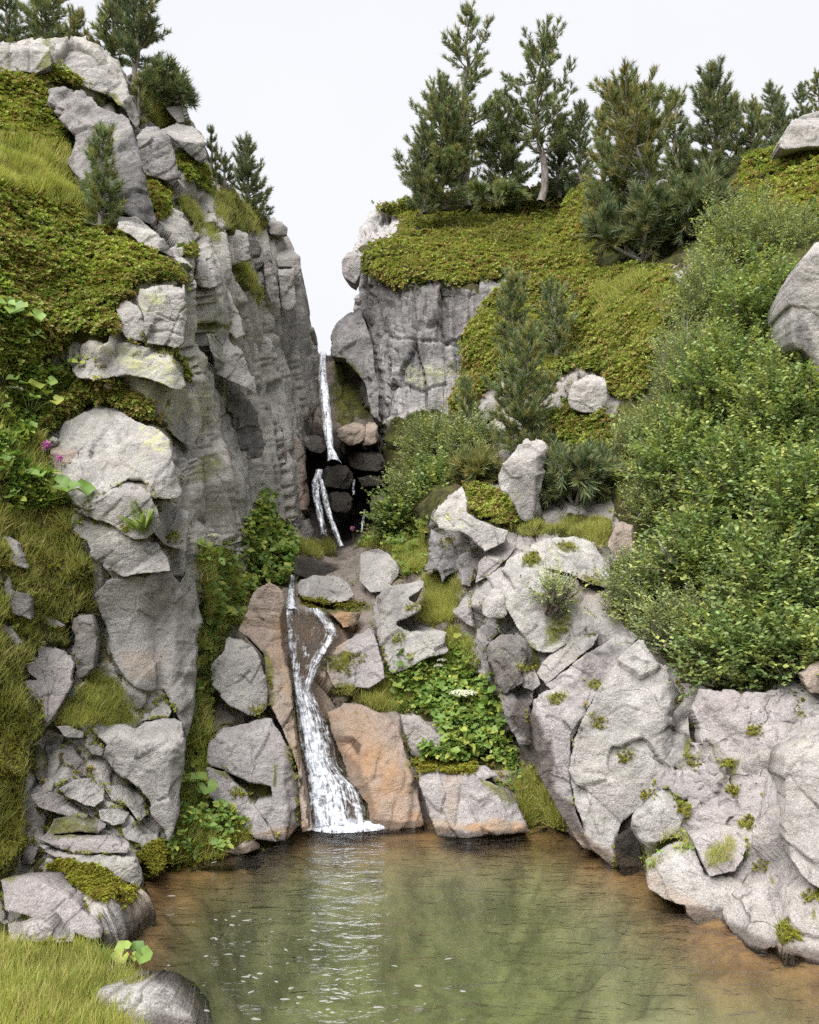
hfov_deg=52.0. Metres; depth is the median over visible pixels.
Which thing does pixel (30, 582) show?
moss
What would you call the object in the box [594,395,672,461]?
leafy shrub
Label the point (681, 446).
leafy shrub
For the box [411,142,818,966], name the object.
hillside
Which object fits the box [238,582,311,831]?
rock
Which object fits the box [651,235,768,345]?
leafy shrub
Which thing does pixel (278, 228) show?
rock block
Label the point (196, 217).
grass
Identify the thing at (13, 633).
stone
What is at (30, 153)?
grass
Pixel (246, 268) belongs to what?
grass
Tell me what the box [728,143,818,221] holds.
heath
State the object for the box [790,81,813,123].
pine tree
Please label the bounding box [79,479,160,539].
rock block
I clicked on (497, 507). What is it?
heath
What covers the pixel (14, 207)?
heath
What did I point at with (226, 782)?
rock
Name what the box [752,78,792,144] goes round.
pine tree
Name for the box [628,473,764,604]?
leafy shrub
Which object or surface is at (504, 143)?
pine tree
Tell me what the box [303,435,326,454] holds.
boulder
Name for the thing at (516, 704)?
rock
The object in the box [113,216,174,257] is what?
rock
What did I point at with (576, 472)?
dwarf pine
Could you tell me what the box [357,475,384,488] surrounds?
rock slab
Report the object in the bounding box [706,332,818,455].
leafy shrub
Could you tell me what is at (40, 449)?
grass
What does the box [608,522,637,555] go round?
boulder
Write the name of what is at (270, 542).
undergrowth
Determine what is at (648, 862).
undergrowth
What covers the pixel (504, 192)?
dwarf pine
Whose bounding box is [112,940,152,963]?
broadleaf plant
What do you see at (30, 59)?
rock block
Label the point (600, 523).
grass
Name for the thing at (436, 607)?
grass
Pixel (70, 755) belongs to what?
stone
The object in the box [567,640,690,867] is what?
boulder
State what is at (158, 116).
grass
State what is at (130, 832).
rock
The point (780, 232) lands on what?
leafy shrub
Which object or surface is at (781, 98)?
pine tree
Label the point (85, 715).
grass
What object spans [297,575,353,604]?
boulder
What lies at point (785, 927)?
moss
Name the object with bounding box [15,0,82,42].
pine tree
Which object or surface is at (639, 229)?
dwarf pine
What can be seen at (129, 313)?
rock
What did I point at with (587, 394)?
boulder
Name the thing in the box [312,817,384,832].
splash foam
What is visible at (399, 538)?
undergrowth
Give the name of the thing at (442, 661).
wildflower
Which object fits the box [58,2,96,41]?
pine tree
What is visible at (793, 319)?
boulder
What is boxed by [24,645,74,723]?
rock
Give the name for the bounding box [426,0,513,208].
pine tree
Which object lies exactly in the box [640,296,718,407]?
leafy shrub
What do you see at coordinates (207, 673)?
undergrowth
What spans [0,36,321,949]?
rocky hillside
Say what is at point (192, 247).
heath
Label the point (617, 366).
heath
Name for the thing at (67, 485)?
broadleaf plant
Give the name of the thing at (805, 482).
leafy shrub
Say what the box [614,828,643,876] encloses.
rock
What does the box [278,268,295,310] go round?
rock block
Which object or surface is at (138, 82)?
pine tree
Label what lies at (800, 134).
boulder
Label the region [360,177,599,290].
heath
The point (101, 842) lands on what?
rock slab
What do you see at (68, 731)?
stone
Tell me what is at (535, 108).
pine tree
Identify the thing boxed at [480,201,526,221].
undergrowth
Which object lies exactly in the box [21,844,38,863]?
stone
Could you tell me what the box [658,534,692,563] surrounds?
rock
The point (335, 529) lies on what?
waterfall
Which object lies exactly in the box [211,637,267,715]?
boulder
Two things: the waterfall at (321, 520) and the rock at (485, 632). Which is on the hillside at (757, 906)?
the rock at (485, 632)
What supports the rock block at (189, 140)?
on the rocky hillside at (224, 482)
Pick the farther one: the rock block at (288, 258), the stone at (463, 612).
the rock block at (288, 258)
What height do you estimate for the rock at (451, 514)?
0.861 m
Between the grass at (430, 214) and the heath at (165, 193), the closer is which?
the heath at (165, 193)
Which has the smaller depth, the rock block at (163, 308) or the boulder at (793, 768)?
the boulder at (793, 768)
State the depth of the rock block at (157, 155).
12.32 m
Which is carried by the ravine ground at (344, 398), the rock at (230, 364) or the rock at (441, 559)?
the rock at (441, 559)
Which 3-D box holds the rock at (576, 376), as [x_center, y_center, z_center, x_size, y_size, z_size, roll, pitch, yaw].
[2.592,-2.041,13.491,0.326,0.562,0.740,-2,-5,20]
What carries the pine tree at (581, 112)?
on the hillside at (757, 906)
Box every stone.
[1,625,21,645]
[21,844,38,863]
[31,790,87,818]
[32,745,47,780]
[43,617,65,627]
[57,726,83,737]
[59,740,89,776]
[87,744,105,755]
[99,805,130,825]
[226,838,259,855]
[300,519,314,539]
[453,594,474,627]
[460,567,475,586]
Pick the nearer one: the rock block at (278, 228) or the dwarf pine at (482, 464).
the dwarf pine at (482, 464)
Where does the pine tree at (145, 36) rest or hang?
on the rocky hillside at (224, 482)
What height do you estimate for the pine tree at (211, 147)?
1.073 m
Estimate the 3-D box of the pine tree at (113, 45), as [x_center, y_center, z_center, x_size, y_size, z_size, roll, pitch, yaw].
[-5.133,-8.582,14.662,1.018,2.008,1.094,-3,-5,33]
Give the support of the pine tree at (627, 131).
on the hillside at (757, 906)
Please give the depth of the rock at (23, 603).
7.18 m
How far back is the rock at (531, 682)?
8.98 m
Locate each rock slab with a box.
[1,871,103,939]
[8,912,74,943]
[35,832,128,853]
[38,843,142,886]
[45,815,105,840]
[59,778,105,806]
[72,516,169,576]
[135,697,170,724]
[207,718,299,840]
[294,557,338,577]
[327,628,383,688]
[327,703,424,831]
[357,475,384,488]
[359,549,399,592]
[419,765,529,838]
[529,536,609,587]
[537,634,598,683]
[546,631,637,708]
[646,841,743,924]
[656,688,805,871]
[687,824,747,875]
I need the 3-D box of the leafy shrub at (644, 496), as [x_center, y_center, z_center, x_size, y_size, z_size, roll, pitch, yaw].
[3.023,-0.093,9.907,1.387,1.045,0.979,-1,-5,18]
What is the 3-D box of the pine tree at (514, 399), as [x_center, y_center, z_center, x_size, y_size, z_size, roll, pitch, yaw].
[1.705,-1.925,12.640,1.306,2.076,1.354,-1,-5,17]
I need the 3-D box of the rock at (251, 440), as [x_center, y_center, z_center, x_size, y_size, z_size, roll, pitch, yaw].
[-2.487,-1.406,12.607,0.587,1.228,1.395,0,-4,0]
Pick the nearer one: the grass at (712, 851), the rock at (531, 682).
the grass at (712, 851)
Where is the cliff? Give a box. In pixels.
[353,175,584,487]
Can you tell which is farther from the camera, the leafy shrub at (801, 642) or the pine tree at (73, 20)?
the pine tree at (73, 20)
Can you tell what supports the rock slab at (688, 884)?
on the hillside at (757, 906)
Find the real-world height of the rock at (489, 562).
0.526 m
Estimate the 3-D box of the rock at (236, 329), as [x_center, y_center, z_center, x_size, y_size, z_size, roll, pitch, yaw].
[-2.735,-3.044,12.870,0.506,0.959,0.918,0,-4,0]
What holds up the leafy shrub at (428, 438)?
on the hillside at (757, 906)
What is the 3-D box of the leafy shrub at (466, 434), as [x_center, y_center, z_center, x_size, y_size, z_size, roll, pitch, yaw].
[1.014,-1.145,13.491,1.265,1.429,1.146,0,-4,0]
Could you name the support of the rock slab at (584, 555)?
on the hillside at (757, 906)
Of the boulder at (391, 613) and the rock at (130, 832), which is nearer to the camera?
the rock at (130, 832)
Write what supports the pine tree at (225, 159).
on the rocky hillside at (224, 482)
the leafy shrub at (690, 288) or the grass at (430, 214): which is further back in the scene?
the grass at (430, 214)
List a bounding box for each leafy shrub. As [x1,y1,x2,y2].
[356,484,417,541]
[370,443,439,529]
[392,403,465,478]
[404,443,459,504]
[435,398,505,457]
[520,557,589,614]
[584,532,681,628]
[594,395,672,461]
[599,397,739,509]
[608,461,695,537]
[617,566,747,669]
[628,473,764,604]
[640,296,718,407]
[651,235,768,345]
[652,588,806,698]
[653,405,818,526]
[656,317,773,431]
[684,178,804,280]
[687,492,818,640]
[700,233,800,350]
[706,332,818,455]
[728,181,818,261]
[730,418,818,560]
[743,592,818,695]
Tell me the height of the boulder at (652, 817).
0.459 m
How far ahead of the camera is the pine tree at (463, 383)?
13.94 m
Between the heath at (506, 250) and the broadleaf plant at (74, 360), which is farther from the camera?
the heath at (506, 250)
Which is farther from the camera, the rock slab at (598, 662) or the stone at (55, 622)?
the rock slab at (598, 662)
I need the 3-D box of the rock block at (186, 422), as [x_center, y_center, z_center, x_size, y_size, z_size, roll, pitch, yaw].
[-2.734,-1.072,9.275,0.574,0.766,1.264,-1,-4,13]
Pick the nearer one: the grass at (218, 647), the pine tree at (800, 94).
the grass at (218, 647)
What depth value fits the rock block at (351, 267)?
17.66 m
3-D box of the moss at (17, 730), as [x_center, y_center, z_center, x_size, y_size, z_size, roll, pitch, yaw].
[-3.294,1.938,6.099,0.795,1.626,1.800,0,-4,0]
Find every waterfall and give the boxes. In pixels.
[285,575,299,608]
[286,608,362,826]
[313,469,323,531]
[318,351,337,459]
[321,479,344,546]
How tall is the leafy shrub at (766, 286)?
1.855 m
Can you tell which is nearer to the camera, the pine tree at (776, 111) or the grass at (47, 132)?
the grass at (47, 132)
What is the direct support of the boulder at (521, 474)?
on the hillside at (757, 906)
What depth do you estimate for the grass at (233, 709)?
7.86 m
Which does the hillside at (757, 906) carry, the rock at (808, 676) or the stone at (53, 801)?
the rock at (808, 676)
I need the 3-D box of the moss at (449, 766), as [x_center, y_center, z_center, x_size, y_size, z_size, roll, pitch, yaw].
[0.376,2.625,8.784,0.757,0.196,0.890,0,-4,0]
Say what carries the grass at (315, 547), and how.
on the ravine ground at (344, 398)
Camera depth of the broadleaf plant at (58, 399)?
8.40 m
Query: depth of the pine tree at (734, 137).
18.51 m
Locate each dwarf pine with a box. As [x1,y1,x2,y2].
[130,50,189,106]
[160,71,202,114]
[444,438,506,485]
[464,174,531,214]
[538,432,627,515]
[572,172,687,265]
[652,154,747,246]
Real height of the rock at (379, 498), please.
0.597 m
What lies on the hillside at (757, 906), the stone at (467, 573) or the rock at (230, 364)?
the stone at (467, 573)
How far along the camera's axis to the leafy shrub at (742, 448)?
8.85 m
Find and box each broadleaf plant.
[0,297,46,322]
[3,374,63,416]
[24,468,95,500]
[47,348,90,380]
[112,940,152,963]
[181,771,217,794]
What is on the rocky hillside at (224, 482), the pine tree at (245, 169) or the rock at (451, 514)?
the pine tree at (245, 169)
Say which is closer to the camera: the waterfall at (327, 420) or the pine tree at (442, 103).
the waterfall at (327, 420)
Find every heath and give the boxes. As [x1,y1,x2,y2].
[0,59,136,241]
[0,216,190,374]
[0,278,804,943]
[38,374,168,432]
[144,172,176,220]
[164,345,193,383]
[173,145,215,194]
[176,239,200,258]
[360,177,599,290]
[446,260,683,415]
[460,480,523,527]
[535,397,617,453]
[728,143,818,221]
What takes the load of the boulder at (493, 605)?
on the hillside at (757, 906)
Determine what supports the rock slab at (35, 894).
on the grass bank
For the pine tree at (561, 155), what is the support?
on the cliff
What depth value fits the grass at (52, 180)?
10.28 m
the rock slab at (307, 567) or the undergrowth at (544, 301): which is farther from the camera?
the undergrowth at (544, 301)
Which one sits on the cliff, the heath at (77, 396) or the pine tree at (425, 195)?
the pine tree at (425, 195)
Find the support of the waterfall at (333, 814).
on the ravine ground at (344, 398)
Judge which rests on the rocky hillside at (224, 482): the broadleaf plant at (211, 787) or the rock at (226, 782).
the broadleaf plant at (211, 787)
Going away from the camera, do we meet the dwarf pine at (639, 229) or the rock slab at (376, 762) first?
the rock slab at (376, 762)
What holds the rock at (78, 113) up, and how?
on the rocky hillside at (224, 482)
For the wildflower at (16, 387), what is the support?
on the rocky hillside at (224, 482)
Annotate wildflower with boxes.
[6,386,22,405]
[41,440,51,463]
[56,453,62,470]
[208,533,219,553]
[434,658,446,667]
[451,689,477,713]
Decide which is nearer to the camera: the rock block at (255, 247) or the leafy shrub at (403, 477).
the leafy shrub at (403, 477)
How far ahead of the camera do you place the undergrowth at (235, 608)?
9.64 m
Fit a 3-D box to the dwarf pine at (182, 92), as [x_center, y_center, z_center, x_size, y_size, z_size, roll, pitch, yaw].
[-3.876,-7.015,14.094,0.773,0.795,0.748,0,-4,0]
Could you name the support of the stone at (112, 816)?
on the rocky hillside at (224, 482)
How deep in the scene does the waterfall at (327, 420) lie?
16.38 m
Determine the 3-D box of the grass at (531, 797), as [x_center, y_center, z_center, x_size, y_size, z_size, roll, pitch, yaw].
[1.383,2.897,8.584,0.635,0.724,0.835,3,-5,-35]
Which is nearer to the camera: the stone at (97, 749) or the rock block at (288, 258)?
the stone at (97, 749)
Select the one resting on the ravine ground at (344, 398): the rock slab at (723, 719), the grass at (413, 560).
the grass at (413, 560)
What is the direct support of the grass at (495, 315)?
on the hillside at (757, 906)
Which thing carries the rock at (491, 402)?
on the hillside at (757, 906)
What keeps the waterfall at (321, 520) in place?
on the ravine ground at (344, 398)
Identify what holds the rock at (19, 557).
on the rocky hillside at (224, 482)
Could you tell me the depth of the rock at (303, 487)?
15.78 m
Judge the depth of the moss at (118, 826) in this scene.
7.86 m
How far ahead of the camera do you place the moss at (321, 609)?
11.40 m
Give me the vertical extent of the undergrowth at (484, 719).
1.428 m
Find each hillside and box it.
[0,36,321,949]
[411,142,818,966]
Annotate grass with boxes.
[0,73,113,233]
[0,124,115,224]
[0,135,79,179]
[0,224,53,264]
[0,358,98,877]
[0,502,93,623]
[1,271,805,947]
[52,668,142,728]
[124,346,817,941]
[135,81,175,127]
[162,700,254,868]
[174,192,223,243]
[190,537,251,636]
[194,620,230,719]
[207,184,268,237]
[232,260,269,309]
[295,534,336,557]
[330,621,480,714]
[354,515,429,577]
[388,193,577,266]
[400,196,470,223]
[409,570,464,626]
[438,260,680,411]
[464,307,494,363]
[476,301,531,350]
[505,762,565,828]
[507,512,613,548]
[508,223,589,265]
[576,285,671,377]
[587,263,656,343]
[598,215,818,688]
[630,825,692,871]
[702,832,737,868]
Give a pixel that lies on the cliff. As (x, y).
(415, 334)
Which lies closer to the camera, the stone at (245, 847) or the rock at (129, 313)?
the stone at (245, 847)
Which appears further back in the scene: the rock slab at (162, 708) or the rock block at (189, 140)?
the rock block at (189, 140)
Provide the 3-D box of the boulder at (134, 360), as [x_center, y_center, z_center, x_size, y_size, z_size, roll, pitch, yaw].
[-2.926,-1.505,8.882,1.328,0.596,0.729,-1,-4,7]
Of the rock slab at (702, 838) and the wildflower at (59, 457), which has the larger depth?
the wildflower at (59, 457)
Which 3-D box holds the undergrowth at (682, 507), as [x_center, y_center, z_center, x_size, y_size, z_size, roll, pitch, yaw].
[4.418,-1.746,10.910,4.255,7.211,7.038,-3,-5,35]
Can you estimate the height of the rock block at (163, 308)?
0.786 m
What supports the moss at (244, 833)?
on the rocky hillside at (224, 482)
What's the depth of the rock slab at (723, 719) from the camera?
7.01 m
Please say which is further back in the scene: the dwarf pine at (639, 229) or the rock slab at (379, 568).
the dwarf pine at (639, 229)
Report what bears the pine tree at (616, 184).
on the hillside at (757, 906)
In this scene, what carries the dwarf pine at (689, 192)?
on the hillside at (757, 906)
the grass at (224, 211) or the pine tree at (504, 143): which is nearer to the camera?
the grass at (224, 211)
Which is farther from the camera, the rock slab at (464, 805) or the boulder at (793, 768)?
the rock slab at (464, 805)
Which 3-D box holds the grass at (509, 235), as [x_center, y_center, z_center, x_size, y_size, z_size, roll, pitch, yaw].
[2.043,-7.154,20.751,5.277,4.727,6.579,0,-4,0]
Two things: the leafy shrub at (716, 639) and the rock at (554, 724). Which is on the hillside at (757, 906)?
the leafy shrub at (716, 639)
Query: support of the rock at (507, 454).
on the hillside at (757, 906)
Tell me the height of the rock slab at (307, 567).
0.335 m
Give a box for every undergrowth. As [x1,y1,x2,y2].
[0,272,46,361]
[0,358,79,446]
[0,443,72,513]
[164,717,251,869]
[195,537,257,638]
[195,613,228,712]
[239,488,301,593]
[357,515,428,575]
[384,633,519,770]
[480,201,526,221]
[497,759,547,810]
[525,276,587,318]
[603,197,818,689]
[639,828,694,865]
[699,493,818,618]
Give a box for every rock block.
[0,42,51,73]
[57,50,139,128]
[71,614,101,678]
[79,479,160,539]
[91,718,185,841]
[94,568,203,736]
[121,376,201,450]
[136,126,179,181]
[138,285,186,347]
[154,499,188,551]
[161,123,206,163]
[165,103,184,124]
[233,229,250,261]
[249,238,260,258]
[263,249,279,303]
[268,221,287,236]
[276,248,301,277]
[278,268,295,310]
[342,250,360,289]
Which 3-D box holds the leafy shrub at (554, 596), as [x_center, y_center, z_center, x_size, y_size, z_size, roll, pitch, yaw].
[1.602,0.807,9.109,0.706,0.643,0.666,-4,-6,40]
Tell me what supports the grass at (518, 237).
on the hillside at (757, 906)
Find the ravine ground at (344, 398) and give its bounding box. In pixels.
[189,354,552,871]
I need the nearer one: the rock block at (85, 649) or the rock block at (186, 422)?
the rock block at (85, 649)
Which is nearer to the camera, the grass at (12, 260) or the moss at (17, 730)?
the moss at (17, 730)
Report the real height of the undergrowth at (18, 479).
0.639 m
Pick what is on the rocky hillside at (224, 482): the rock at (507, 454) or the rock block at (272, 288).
the rock block at (272, 288)
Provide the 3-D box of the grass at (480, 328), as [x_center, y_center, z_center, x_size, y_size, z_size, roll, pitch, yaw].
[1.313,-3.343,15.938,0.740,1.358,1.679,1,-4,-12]
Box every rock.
[0,536,29,568]
[0,574,34,619]
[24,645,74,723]
[47,86,157,230]
[50,445,78,467]
[104,784,148,821]
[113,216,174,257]
[116,300,145,341]
[122,824,166,854]
[193,254,217,288]
[206,334,256,395]
[206,767,276,841]
[217,382,265,458]
[227,290,244,338]
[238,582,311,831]
[281,427,309,509]
[327,609,360,627]
[330,308,380,421]
[370,495,382,526]
[400,714,442,756]
[424,529,463,582]
[433,486,507,550]
[475,380,503,422]
[475,541,515,582]
[476,624,499,670]
[498,449,514,467]
[499,685,533,744]
[521,665,539,690]
[530,682,593,851]
[560,369,581,397]
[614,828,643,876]
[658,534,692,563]
[797,662,818,692]
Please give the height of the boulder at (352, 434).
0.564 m
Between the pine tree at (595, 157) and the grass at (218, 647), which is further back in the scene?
the pine tree at (595, 157)
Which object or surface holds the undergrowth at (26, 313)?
on the rocky hillside at (224, 482)
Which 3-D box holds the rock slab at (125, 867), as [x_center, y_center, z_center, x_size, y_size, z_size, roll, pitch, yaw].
[-2.453,2.734,6.594,0.807,0.324,0.461,0,-4,0]
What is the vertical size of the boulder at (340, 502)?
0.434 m
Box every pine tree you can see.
[0,0,41,42]
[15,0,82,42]
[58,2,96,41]
[73,119,127,229]
[80,0,135,68]
[105,0,172,82]
[129,69,151,126]
[205,123,223,179]
[213,147,237,197]
[229,129,275,223]
[391,67,481,212]
[408,118,444,214]
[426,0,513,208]
[444,373,485,437]
[473,97,539,206]
[479,316,562,451]
[488,265,536,361]
[492,12,582,203]
[524,275,583,364]
[537,111,575,198]
[560,97,596,194]
[579,100,622,207]
[581,64,683,217]
[584,57,683,246]
[656,82,698,179]
[673,53,746,182]
[719,88,754,160]
[729,93,779,155]
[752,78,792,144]
[774,92,791,137]
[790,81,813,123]
[798,67,818,114]
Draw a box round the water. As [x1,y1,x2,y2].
[88,823,818,1023]
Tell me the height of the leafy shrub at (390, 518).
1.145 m
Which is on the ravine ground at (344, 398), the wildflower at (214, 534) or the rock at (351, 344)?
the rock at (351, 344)
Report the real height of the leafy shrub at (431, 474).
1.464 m
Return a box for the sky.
[0,0,818,354]
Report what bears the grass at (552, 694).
on the hillside at (757, 906)
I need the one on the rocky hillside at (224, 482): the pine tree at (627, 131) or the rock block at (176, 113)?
the rock block at (176, 113)
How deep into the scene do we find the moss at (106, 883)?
6.20 m
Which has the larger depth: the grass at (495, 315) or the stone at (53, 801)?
the grass at (495, 315)
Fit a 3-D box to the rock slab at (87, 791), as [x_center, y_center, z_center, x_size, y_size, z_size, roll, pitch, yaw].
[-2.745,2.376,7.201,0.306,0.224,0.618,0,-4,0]
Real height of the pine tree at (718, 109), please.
3.252 m
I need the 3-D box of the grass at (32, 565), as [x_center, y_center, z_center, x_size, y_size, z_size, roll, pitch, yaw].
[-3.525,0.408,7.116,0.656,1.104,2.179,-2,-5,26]
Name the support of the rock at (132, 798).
on the rocky hillside at (224, 482)
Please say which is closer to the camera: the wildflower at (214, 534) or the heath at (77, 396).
the heath at (77, 396)
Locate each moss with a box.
[0,268,804,945]
[0,486,91,660]
[0,686,32,873]
[44,856,140,910]
[117,347,818,940]
[135,837,171,877]
[166,713,257,868]
[298,594,368,611]
[410,753,478,774]
[514,765,564,831]
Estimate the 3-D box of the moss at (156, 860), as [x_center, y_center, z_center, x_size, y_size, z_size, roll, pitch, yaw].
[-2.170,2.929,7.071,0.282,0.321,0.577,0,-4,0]
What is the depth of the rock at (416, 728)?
9.06 m
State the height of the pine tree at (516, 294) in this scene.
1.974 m
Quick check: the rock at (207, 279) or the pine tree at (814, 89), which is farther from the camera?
the pine tree at (814, 89)
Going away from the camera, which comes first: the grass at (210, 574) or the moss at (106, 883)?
the moss at (106, 883)
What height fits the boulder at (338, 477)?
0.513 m
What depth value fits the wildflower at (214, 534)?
9.21 m
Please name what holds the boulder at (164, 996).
on the grass bank
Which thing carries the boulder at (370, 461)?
on the cliff
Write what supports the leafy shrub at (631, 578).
on the hillside at (757, 906)
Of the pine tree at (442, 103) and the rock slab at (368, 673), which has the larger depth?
the pine tree at (442, 103)
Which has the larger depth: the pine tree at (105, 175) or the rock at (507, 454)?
the rock at (507, 454)
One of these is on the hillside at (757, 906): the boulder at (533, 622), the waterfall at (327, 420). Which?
the boulder at (533, 622)
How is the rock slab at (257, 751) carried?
on the ravine ground at (344, 398)
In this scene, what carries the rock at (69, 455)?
on the rocky hillside at (224, 482)
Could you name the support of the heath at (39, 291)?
on the rocky hillside at (224, 482)
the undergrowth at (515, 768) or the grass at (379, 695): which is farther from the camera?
the grass at (379, 695)
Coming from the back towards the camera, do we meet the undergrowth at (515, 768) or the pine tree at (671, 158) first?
the pine tree at (671, 158)
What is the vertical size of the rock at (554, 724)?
1.469 m
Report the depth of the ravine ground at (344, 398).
10.51 m
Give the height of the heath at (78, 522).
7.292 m
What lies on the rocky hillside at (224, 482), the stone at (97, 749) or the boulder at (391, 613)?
the stone at (97, 749)
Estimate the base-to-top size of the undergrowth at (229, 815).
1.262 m
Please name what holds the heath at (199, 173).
on the rocky hillside at (224, 482)
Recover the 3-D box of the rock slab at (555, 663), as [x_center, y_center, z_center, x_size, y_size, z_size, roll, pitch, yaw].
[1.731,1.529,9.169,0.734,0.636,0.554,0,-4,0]
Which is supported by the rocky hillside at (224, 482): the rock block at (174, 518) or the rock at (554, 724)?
the rock block at (174, 518)
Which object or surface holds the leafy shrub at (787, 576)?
on the hillside at (757, 906)
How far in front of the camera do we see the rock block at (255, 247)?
15.38 m
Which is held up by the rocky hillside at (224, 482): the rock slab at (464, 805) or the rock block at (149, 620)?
the rock block at (149, 620)
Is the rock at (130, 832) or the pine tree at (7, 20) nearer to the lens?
the rock at (130, 832)
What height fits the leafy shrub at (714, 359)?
1.682 m
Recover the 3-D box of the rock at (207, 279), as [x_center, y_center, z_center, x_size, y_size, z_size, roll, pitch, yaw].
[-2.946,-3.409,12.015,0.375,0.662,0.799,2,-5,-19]
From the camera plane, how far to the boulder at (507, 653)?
8.96 m
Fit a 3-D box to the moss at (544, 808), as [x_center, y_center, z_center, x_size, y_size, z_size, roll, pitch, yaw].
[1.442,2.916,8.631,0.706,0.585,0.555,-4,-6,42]
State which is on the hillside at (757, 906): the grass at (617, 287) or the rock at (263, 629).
the grass at (617, 287)
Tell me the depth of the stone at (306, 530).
15.07 m
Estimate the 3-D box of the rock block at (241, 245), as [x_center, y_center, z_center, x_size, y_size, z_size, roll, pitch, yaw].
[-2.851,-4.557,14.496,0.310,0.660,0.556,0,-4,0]
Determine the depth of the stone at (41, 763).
7.11 m
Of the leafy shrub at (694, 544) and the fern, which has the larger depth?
the leafy shrub at (694, 544)
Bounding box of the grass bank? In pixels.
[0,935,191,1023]
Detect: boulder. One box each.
[50,406,181,509]
[72,342,185,389]
[96,969,212,1023]
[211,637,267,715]
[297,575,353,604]
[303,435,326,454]
[322,465,353,489]
[328,491,352,512]
[335,422,365,447]
[347,450,385,472]
[361,422,377,447]
[373,580,448,673]
[482,587,507,618]
[487,633,528,693]
[498,438,550,521]
[501,552,597,652]
[567,374,606,412]
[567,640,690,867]
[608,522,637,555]
[631,788,687,842]
[766,242,818,376]
[768,729,818,887]
[771,111,818,162]
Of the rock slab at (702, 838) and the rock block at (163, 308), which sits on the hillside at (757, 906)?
the rock slab at (702, 838)
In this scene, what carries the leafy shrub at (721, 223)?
on the hillside at (757, 906)
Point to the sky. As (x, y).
(323, 89)
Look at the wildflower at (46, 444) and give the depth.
8.07 m
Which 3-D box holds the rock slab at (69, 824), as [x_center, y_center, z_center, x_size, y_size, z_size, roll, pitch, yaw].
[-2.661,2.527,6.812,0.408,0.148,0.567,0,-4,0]
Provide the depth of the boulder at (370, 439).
16.34 m
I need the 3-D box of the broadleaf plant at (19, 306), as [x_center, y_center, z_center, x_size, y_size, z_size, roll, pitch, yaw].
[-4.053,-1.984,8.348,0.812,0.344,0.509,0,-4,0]
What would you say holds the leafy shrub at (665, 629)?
on the hillside at (757, 906)
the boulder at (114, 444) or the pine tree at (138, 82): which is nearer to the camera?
the boulder at (114, 444)
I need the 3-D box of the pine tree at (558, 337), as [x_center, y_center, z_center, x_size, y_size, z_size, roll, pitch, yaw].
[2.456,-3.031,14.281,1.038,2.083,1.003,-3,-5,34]
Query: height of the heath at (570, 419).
1.162 m
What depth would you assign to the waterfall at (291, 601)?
11.34 m
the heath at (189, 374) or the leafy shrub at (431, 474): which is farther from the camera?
the leafy shrub at (431, 474)
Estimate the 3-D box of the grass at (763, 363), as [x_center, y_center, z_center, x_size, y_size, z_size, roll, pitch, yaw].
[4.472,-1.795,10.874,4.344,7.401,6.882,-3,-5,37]
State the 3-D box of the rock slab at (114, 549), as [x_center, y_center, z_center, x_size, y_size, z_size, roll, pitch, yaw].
[-2.704,0.334,8.059,0.970,0.573,0.579,0,-4,0]
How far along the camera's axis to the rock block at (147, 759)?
7.32 m
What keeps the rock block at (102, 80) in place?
on the rocky hillside at (224, 482)
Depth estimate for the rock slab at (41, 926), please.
5.49 m
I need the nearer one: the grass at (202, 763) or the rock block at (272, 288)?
the grass at (202, 763)
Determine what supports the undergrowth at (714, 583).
on the hillside at (757, 906)
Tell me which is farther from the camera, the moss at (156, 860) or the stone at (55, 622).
the stone at (55, 622)
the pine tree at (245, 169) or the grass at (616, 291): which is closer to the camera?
the grass at (616, 291)
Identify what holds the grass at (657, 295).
on the hillside at (757, 906)
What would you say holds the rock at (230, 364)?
on the rocky hillside at (224, 482)
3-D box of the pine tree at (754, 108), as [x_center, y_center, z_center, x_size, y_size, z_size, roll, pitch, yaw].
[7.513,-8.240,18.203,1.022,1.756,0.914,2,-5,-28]
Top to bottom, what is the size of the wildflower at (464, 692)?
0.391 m
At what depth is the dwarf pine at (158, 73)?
13.91 m
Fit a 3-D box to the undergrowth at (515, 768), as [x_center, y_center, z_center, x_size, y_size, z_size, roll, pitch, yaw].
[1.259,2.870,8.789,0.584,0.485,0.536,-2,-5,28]
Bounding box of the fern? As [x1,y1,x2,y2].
[116,499,157,534]
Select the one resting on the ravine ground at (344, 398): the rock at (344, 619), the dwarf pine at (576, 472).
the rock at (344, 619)

